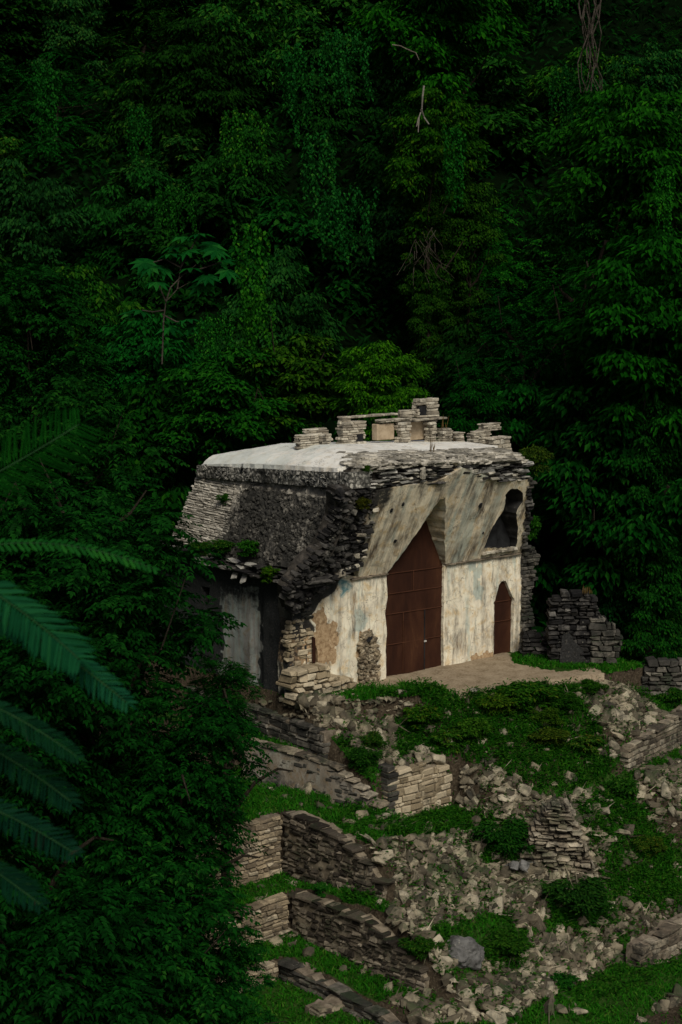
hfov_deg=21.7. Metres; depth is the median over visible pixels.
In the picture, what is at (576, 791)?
loose stone
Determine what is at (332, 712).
loose stone
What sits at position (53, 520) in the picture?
leafy tree
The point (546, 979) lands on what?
loose stone
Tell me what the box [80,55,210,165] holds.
jungle tree
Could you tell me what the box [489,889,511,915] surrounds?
loose stone
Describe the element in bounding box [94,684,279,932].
leafy tree
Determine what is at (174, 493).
jungle tree
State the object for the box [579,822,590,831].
loose stone
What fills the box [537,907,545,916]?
loose stone
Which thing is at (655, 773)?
loose stone
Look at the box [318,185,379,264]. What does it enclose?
hanging vine
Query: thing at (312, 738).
plinth wall
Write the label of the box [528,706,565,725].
bush
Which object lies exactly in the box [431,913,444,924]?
loose stone
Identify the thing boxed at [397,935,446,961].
bush
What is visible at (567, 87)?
hanging vine
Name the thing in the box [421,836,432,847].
loose stone
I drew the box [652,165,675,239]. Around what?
hanging vine
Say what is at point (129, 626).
leafy tree
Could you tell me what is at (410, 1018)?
loose stone
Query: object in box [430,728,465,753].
bush
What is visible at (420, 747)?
loose stone
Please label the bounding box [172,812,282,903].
terrace wall
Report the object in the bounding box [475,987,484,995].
loose stone
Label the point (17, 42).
jungle tree
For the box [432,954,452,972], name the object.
loose stone
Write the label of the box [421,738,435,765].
loose stone
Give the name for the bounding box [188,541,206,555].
wall plant
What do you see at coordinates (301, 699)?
loose stone
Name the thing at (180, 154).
jungle tree
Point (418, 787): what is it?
stone corner
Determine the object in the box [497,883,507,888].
loose stone
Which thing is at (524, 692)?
bush
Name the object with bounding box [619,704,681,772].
terrace wall
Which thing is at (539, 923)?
loose stone
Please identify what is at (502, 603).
metal door
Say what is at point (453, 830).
loose stone
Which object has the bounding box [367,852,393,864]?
loose stone
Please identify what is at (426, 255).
bare twigs
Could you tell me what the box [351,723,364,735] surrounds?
loose stone
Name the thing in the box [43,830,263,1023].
leafy tree
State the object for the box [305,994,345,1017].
rock
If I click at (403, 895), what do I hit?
loose stone
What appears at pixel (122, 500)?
leafy tree
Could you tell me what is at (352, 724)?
loose stone
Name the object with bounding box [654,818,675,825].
loose stone
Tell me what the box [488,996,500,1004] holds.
loose stone
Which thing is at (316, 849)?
terrace wall
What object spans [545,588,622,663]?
ruined wall
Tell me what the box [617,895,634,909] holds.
loose stone
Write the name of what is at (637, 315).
jungle tree
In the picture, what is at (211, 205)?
jungle tree
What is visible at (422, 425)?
roof comb
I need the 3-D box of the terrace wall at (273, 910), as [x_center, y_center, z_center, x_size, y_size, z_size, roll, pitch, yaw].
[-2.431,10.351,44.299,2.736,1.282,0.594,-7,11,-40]
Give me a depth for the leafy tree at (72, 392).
49.22 m
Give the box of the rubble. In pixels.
[248,678,681,1023]
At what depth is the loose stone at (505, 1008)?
40.51 m
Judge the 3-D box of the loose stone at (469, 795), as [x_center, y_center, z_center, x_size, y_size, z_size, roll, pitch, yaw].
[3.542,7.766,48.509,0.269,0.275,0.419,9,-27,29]
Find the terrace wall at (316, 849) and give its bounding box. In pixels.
[281,810,395,899]
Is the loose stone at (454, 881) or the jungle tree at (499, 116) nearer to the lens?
the loose stone at (454, 881)
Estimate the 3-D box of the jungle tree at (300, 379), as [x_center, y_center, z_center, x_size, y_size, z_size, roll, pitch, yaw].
[-1.412,-0.520,63.502,5.345,12.923,4.633,-3,9,-19]
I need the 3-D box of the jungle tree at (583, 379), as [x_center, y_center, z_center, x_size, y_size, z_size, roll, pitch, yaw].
[8.696,-2.569,64.823,6.386,18.177,6.656,-7,11,-40]
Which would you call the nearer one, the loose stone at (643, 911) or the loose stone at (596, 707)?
the loose stone at (643, 911)
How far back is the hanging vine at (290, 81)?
74.06 m
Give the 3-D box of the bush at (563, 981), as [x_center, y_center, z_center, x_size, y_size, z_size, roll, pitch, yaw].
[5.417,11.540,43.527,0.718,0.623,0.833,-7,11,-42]
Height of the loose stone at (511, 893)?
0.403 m
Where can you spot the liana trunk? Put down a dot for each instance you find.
(595, 60)
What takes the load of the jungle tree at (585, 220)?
on the ground at (498, 670)
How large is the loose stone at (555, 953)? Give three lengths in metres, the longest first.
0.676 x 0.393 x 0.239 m
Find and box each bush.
[312,882,329,896]
[343,747,383,773]
[359,731,389,748]
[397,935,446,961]
[400,704,441,729]
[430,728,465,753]
[455,717,492,744]
[471,692,522,715]
[472,817,535,860]
[482,929,530,962]
[498,680,560,711]
[525,725,570,745]
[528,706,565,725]
[540,875,617,925]
[544,691,580,714]
[550,971,579,992]
[567,732,602,755]
[580,678,609,695]
[606,777,639,804]
[631,834,667,857]
[656,687,681,708]
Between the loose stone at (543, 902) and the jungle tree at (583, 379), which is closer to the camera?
the loose stone at (543, 902)
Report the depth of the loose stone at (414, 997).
41.04 m
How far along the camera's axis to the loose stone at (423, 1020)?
39.85 m
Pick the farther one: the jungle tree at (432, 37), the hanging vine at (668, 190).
the jungle tree at (432, 37)
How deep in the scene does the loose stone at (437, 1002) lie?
40.98 m
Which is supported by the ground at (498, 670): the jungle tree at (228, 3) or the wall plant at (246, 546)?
the jungle tree at (228, 3)
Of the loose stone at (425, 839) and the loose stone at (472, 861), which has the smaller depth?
the loose stone at (425, 839)
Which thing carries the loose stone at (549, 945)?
on the ground at (498, 670)
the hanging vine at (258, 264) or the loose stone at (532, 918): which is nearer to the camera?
the loose stone at (532, 918)
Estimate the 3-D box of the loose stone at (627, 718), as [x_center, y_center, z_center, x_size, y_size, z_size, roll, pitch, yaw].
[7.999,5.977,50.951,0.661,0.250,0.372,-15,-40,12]
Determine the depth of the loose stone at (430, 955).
41.49 m
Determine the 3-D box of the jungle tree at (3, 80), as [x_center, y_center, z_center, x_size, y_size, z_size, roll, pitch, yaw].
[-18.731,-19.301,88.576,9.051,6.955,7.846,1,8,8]
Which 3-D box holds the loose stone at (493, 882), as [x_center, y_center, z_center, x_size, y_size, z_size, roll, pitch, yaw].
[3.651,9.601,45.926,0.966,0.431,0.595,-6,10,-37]
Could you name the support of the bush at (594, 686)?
on the ground at (498, 670)
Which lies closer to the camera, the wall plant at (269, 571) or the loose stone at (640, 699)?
the wall plant at (269, 571)
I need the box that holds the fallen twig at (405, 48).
[392,44,418,59]
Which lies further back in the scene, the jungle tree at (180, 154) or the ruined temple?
the jungle tree at (180, 154)
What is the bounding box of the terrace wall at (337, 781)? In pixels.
[235,737,394,814]
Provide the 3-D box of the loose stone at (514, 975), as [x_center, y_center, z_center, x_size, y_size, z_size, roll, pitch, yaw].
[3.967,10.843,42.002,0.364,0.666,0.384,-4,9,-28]
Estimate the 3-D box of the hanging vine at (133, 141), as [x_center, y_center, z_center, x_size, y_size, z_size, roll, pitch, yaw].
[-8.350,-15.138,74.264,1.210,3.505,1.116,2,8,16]
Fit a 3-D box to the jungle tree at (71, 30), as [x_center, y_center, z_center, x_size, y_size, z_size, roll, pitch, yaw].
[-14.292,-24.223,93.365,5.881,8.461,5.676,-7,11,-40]
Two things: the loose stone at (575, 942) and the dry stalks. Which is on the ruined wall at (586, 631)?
the dry stalks
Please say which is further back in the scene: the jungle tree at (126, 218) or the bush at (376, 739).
the jungle tree at (126, 218)
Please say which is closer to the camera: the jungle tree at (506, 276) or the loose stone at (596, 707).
the loose stone at (596, 707)
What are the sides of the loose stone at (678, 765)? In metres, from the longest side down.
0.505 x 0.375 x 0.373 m
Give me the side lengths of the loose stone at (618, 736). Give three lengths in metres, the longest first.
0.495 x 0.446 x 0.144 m
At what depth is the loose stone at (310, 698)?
48.94 m
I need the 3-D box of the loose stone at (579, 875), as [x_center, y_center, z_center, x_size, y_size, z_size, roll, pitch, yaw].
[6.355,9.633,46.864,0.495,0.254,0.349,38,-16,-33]
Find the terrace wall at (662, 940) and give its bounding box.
[626,913,681,966]
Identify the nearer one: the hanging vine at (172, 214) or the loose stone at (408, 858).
the loose stone at (408, 858)
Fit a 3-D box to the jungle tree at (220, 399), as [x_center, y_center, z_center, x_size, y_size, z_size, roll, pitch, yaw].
[-3.808,0.533,62.444,5.523,12.534,4.787,3,9,17]
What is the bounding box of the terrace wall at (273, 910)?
[202,892,291,948]
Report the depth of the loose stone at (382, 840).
43.92 m
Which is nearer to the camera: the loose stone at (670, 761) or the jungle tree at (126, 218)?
the loose stone at (670, 761)
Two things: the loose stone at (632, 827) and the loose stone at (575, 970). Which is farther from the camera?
the loose stone at (632, 827)
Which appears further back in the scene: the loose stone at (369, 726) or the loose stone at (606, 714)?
the loose stone at (606, 714)
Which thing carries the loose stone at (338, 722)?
on the ground at (498, 670)
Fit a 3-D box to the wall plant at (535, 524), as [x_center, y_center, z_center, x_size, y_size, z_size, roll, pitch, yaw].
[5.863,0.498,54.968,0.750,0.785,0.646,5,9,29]
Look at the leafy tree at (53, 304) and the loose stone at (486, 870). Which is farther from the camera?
the leafy tree at (53, 304)
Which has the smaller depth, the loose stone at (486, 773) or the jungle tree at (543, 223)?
the loose stone at (486, 773)
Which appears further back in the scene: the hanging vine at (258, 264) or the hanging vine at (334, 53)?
the hanging vine at (334, 53)
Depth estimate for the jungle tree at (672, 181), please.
83.10 m
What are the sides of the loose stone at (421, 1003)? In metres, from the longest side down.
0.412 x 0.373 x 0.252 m
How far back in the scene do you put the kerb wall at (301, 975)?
42.00 m
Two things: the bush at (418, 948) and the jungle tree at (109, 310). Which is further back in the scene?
the jungle tree at (109, 310)
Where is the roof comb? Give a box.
[294,397,511,449]
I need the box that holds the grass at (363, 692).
[216,646,681,1023]
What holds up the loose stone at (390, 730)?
on the ground at (498, 670)
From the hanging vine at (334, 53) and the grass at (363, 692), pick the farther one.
the hanging vine at (334, 53)
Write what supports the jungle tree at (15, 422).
on the ground at (498, 670)
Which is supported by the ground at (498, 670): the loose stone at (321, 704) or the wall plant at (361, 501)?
the loose stone at (321, 704)
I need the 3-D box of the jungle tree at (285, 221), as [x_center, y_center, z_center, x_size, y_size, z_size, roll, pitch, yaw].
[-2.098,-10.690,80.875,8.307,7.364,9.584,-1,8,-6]
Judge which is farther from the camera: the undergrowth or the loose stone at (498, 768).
the undergrowth
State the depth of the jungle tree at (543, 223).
79.37 m
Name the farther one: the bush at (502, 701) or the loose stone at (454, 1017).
the bush at (502, 701)
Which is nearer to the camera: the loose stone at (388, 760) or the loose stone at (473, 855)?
the loose stone at (473, 855)
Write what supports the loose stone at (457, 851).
on the ground at (498, 670)
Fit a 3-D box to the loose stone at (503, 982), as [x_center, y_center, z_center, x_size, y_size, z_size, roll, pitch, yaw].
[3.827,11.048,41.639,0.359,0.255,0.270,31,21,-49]
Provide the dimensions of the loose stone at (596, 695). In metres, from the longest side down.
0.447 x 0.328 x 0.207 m
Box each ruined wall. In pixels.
[518,628,550,656]
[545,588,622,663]
[640,656,681,694]
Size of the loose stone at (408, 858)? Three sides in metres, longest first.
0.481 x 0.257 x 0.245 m
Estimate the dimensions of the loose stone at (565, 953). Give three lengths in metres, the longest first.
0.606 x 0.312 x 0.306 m
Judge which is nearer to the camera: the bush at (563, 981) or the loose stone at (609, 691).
the bush at (563, 981)
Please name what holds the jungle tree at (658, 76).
on the ground at (498, 670)
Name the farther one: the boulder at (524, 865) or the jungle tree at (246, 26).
the jungle tree at (246, 26)
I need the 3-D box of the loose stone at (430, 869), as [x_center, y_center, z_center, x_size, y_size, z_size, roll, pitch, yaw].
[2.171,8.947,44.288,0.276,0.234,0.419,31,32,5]
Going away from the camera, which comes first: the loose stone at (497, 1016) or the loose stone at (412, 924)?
the loose stone at (497, 1016)
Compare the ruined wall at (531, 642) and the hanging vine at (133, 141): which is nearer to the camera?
the ruined wall at (531, 642)
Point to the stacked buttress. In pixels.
(554, 828)
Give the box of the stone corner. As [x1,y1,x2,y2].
[376,762,451,818]
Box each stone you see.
[292,781,318,794]
[294,693,309,709]
[305,690,326,712]
[309,695,319,706]
[316,696,330,713]
[317,700,336,707]
[319,695,333,701]
[325,690,340,705]
[329,706,342,717]
[333,718,346,727]
[340,712,354,719]
[346,712,355,731]
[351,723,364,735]
[357,723,367,733]
[363,720,372,730]
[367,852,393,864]
[376,836,387,849]
[377,849,393,860]
[384,720,411,733]
[384,757,393,764]
[387,718,395,735]
[397,758,406,765]
[397,990,419,1005]
[398,890,409,903]
[404,849,412,864]
[405,1009,420,1023]
[406,1001,418,1012]
[408,857,418,867]
[408,915,414,939]
[410,750,422,762]
[414,745,429,753]
[415,1015,434,1023]
[416,865,426,875]
[417,996,429,1008]
[420,930,435,940]
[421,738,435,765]
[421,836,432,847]
[422,960,492,985]
[423,900,434,914]
[423,1004,438,1012]
[424,851,435,864]
[424,864,434,876]
[424,876,439,890]
[428,946,447,969]
[431,754,445,764]
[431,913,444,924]
[431,933,443,944]
[431,949,438,959]
[431,997,445,1007]
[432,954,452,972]
[443,1013,462,1022]
[447,833,452,844]
[448,867,459,876]
[449,828,460,840]
[450,878,457,886]
[450,890,465,898]
[452,845,469,857]
[456,986,488,996]
[460,833,469,839]
[461,794,490,805]
[462,1006,479,1017]
[466,790,473,799]
[467,857,475,866]
[467,892,479,905]
[470,815,480,825]
[470,840,482,863]
[471,864,481,877]
[474,838,483,849]
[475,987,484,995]
[477,770,497,781]
[482,867,490,876]
[483,770,493,780]
[483,877,496,885]
[483,985,492,995]
[484,1006,508,1023]
[487,764,507,780]
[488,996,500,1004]
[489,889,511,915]
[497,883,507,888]
[497,1005,514,1012]
[498,979,513,987]
[505,888,523,897]
[505,958,516,979]
[506,972,524,983]
[507,794,517,801]
[507,886,516,890]
[511,911,528,928]
[518,783,531,796]
[522,887,542,898]
[524,889,537,898]
[526,952,538,963]
[527,913,538,925]
[530,790,541,799]
[531,938,540,944]
[533,913,546,932]
[533,974,552,987]
[534,869,544,878]
[536,962,560,971]
[537,894,547,910]
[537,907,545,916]
[538,989,551,999]
[541,925,547,944]
[542,950,556,962]
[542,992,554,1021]
[543,932,556,943]
[544,927,565,950]
[546,981,553,991]
[548,949,561,956]
[555,864,582,885]
[561,948,572,958]
[564,781,586,795]
[566,787,592,798]
[567,971,579,980]
[568,936,580,947]
[570,926,586,957]
[572,964,579,975]
[574,947,585,966]
[575,871,587,881]
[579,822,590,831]
[579,968,588,981]
[586,942,599,962]
[587,704,599,718]
[587,940,603,950]
[590,697,599,707]
[592,692,603,699]
[592,916,610,926]
[594,943,614,964]
[595,941,606,951]
[599,721,622,726]
[600,708,614,720]
[600,803,612,814]
[602,700,616,708]
[603,679,618,685]
[604,688,611,695]
[604,692,623,704]
[605,738,619,749]
[611,708,623,718]
[611,731,623,739]
[613,715,631,722]
[615,953,625,964]
[616,829,630,835]
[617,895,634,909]
[622,690,635,699]
[623,824,641,836]
[630,901,643,912]
[631,709,639,720]
[634,695,651,705]
[634,790,645,798]
[641,709,663,713]
[641,905,648,914]
[643,765,658,768]
[644,714,655,725]
[644,770,661,778]
[644,771,655,786]
[645,800,660,809]
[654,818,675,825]
[661,781,674,798]
[667,774,677,782]
[668,759,674,765]
[668,765,681,772]
[672,983,681,998]
[676,762,681,769]
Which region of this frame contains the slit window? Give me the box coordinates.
[312,636,315,663]
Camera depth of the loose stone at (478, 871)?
46.05 m
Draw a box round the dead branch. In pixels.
[416,85,428,131]
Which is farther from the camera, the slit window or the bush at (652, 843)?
the slit window
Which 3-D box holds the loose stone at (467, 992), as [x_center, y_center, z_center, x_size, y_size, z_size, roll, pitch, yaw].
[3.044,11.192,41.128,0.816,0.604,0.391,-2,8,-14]
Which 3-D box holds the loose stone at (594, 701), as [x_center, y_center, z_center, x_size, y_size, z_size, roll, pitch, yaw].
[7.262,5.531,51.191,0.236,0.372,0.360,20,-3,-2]
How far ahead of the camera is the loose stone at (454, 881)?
45.35 m
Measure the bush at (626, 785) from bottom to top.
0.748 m
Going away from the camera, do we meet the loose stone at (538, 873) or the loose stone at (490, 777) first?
the loose stone at (538, 873)
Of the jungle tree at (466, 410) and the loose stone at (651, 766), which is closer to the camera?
the loose stone at (651, 766)
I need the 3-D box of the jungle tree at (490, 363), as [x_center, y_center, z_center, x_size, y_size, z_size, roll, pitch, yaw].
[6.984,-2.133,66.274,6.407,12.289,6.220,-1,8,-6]
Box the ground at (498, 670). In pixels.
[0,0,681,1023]
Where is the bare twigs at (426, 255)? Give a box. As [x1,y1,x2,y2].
[397,227,453,290]
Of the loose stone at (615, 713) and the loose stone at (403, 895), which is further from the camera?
the loose stone at (615, 713)
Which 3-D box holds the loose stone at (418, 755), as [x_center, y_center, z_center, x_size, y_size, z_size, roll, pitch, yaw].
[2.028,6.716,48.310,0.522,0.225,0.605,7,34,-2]
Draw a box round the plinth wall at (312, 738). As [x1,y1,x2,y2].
[185,685,336,758]
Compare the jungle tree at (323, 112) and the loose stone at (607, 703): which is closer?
the loose stone at (607, 703)
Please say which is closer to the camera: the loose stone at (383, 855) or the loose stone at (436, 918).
the loose stone at (436, 918)
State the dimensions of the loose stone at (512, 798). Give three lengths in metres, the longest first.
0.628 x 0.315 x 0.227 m
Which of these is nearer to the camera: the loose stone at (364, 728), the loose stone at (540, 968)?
the loose stone at (540, 968)
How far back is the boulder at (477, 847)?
46.75 m
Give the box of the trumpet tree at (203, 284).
[117,233,240,363]
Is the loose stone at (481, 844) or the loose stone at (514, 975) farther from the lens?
the loose stone at (481, 844)
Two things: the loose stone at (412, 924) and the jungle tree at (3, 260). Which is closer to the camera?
the loose stone at (412, 924)
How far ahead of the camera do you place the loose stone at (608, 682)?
52.45 m
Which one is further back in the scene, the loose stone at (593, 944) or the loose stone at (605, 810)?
the loose stone at (605, 810)
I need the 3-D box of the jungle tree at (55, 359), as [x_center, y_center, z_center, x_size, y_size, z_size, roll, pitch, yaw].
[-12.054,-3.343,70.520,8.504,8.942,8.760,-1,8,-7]
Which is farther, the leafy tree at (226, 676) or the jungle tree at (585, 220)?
the jungle tree at (585, 220)
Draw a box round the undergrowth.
[0,0,681,673]
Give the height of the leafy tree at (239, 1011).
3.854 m
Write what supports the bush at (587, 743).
on the ground at (498, 670)
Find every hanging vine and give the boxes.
[31,60,60,156]
[123,105,152,190]
[154,181,199,242]
[194,312,235,369]
[219,107,271,176]
[229,219,272,335]
[235,285,275,397]
[276,40,314,148]
[298,130,336,244]
[318,26,374,105]
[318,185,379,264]
[441,123,468,213]
[548,61,598,127]
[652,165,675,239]
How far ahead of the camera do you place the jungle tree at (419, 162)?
71.94 m
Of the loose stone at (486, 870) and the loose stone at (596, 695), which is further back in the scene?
the loose stone at (596, 695)
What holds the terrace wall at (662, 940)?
on the ground at (498, 670)
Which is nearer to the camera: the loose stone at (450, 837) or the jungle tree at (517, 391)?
the loose stone at (450, 837)
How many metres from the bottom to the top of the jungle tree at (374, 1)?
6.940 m
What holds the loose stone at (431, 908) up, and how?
on the ground at (498, 670)
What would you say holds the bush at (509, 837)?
on the ground at (498, 670)
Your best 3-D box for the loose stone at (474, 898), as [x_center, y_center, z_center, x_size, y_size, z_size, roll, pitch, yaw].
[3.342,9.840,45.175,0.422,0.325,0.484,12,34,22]
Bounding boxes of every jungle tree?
[0,0,81,92]
[0,58,46,146]
[0,122,30,179]
[0,158,93,290]
[0,251,31,370]
[0,313,132,427]
[0,397,35,580]
[14,0,109,84]
[16,263,162,382]
[65,377,272,576]
[70,166,191,298]
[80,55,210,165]
[82,313,241,459]
[106,135,231,224]
[117,176,287,315]
[124,325,265,445]
[155,348,308,464]
[162,0,331,122]
[166,0,249,44]
[181,126,310,234]
[198,245,343,377]
[209,195,380,328]
[236,316,364,445]
[266,47,384,157]
[267,0,339,32]
[279,0,400,109]
[327,340,433,441]
[343,0,529,322]
[348,105,472,206]
[352,0,389,5]
[360,44,490,139]
[376,180,562,340]
[380,86,488,397]
[395,55,555,170]
[397,7,486,90]
[416,308,555,418]
[418,0,538,49]
[430,174,507,373]
[436,360,515,441]
[441,288,599,594]
[486,377,597,612]
[504,190,633,608]
[514,313,612,424]
[516,196,654,297]
[521,46,645,128]
[522,372,681,659]
[527,0,613,17]
[530,81,681,637]
[543,262,675,353]
[547,164,665,236]
[552,226,681,666]
[587,41,681,148]
[658,136,681,231]
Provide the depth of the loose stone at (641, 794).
48.99 m
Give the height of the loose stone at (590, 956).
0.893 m
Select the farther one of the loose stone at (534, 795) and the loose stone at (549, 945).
the loose stone at (534, 795)
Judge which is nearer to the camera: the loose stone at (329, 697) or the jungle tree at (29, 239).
the loose stone at (329, 697)
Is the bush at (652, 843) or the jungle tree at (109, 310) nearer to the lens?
the bush at (652, 843)
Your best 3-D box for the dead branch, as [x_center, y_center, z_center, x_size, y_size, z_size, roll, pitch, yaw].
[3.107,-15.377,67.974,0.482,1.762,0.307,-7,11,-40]
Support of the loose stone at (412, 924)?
on the ground at (498, 670)
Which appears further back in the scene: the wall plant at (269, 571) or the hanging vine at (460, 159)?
the hanging vine at (460, 159)
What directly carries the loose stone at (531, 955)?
on the ground at (498, 670)
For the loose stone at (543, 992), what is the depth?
41.33 m
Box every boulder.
[447,935,484,969]
[469,842,486,852]
[504,861,519,869]
[518,859,533,872]
[527,865,554,873]
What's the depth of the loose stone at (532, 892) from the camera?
45.91 m
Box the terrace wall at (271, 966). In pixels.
[221,959,278,992]
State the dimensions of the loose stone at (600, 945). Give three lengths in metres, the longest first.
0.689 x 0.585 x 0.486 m
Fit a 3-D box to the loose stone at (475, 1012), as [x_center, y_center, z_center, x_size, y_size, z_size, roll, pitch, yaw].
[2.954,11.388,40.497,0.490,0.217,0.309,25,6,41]
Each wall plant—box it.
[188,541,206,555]
[199,539,235,554]
[215,493,230,504]
[236,539,258,556]
[260,566,280,582]
[354,496,372,509]
[361,465,372,471]
[518,445,553,475]
[527,515,541,540]
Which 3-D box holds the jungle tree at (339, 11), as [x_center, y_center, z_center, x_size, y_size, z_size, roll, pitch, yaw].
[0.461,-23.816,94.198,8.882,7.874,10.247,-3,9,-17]
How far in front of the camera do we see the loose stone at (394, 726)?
49.16 m
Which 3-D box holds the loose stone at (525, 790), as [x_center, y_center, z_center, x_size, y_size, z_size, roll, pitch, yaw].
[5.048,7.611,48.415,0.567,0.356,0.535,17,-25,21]
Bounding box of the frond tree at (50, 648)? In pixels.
[0,406,159,914]
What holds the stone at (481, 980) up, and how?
on the ground at (498, 670)
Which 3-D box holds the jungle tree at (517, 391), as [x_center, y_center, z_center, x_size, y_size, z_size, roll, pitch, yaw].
[7.136,-0.186,66.019,7.984,9.605,7.281,-7,11,-40]
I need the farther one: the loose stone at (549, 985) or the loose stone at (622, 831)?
the loose stone at (622, 831)
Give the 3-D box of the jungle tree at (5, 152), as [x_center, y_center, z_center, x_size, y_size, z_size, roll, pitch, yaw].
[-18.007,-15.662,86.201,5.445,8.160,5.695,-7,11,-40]
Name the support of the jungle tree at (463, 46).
on the ground at (498, 670)
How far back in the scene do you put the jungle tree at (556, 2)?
97.98 m
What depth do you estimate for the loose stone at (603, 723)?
50.36 m
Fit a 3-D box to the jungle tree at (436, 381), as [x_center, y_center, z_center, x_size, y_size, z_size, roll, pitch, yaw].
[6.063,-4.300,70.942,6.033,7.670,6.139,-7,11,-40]
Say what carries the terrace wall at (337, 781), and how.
on the ground at (498, 670)
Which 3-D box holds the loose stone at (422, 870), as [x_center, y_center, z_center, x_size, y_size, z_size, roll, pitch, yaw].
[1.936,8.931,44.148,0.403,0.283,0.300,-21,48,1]
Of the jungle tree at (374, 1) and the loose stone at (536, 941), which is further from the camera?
the jungle tree at (374, 1)
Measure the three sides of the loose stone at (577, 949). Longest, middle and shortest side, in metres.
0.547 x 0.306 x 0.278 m
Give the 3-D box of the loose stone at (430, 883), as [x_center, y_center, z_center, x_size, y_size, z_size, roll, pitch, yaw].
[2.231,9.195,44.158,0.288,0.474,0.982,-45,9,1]
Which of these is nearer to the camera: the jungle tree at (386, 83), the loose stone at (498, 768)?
the loose stone at (498, 768)
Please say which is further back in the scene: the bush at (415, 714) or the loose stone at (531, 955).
the bush at (415, 714)
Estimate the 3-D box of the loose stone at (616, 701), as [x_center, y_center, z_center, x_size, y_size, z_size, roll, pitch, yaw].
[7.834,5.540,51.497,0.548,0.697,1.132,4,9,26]
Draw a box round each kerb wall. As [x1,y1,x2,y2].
[277,957,407,1023]
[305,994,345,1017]
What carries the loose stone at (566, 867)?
on the ground at (498, 670)
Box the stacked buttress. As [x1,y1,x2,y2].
[516,796,598,879]
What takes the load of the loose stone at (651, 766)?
on the ground at (498, 670)
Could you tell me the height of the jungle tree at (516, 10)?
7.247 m
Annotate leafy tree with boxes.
[0,257,125,510]
[0,357,195,631]
[0,459,204,859]
[0,514,246,876]
[0,612,161,1023]
[0,707,267,922]
[0,842,203,1023]
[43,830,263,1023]
[87,492,171,773]
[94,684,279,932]
[157,923,285,1023]
[186,654,292,913]
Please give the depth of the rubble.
45.92 m
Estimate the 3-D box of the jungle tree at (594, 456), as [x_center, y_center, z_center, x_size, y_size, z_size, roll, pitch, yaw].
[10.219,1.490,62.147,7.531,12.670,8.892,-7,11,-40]
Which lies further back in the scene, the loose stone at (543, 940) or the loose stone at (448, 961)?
the loose stone at (543, 940)
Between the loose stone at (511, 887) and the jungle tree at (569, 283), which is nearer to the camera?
the loose stone at (511, 887)
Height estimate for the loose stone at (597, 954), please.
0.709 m
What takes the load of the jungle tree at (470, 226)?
on the ground at (498, 670)
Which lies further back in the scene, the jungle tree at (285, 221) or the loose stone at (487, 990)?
the jungle tree at (285, 221)
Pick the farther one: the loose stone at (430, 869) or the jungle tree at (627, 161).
the jungle tree at (627, 161)
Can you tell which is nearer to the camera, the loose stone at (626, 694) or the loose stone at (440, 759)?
the loose stone at (440, 759)
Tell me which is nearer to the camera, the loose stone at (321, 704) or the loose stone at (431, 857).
the loose stone at (431, 857)
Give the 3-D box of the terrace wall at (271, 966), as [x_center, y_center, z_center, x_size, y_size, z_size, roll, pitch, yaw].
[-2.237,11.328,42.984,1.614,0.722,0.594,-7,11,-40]
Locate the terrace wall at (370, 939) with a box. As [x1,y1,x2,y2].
[288,890,429,994]
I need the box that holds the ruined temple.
[142,440,540,705]
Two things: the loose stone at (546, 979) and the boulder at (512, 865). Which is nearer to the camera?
the loose stone at (546, 979)
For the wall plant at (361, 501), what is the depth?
48.48 m
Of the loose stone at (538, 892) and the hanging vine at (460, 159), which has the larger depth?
the hanging vine at (460, 159)
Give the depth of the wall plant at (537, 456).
54.04 m
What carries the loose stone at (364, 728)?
on the ground at (498, 670)
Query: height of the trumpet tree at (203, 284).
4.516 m
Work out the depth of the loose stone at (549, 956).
44.19 m
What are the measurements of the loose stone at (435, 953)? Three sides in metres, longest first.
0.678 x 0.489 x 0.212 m
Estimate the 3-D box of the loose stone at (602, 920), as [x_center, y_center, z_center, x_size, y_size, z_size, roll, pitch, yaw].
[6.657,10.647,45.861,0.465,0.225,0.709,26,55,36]
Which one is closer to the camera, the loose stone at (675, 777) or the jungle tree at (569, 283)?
the loose stone at (675, 777)
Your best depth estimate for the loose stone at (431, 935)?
41.69 m
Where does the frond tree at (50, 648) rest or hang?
on the ground at (498, 670)
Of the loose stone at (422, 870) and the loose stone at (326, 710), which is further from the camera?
the loose stone at (326, 710)
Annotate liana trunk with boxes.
[577,0,601,92]
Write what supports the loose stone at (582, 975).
on the ground at (498, 670)
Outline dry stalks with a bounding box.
[582,585,591,593]
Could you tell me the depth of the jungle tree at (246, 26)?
90.83 m
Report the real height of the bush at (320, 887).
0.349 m
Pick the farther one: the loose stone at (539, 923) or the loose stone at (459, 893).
the loose stone at (539, 923)
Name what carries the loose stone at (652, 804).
on the ground at (498, 670)
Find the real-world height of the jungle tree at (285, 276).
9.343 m
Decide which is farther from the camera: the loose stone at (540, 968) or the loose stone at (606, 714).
the loose stone at (606, 714)
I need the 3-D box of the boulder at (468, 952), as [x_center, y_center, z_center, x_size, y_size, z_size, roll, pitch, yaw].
[2.832,10.352,41.991,1.130,0.755,0.940,11,-1,-2]
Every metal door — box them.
[385,520,442,675]
[493,581,511,654]
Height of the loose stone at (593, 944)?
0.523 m
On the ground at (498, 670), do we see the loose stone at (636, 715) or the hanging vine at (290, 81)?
the loose stone at (636, 715)
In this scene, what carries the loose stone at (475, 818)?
on the ground at (498, 670)
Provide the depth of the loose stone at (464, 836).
47.11 m
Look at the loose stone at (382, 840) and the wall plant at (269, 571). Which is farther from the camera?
the wall plant at (269, 571)
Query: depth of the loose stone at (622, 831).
47.87 m

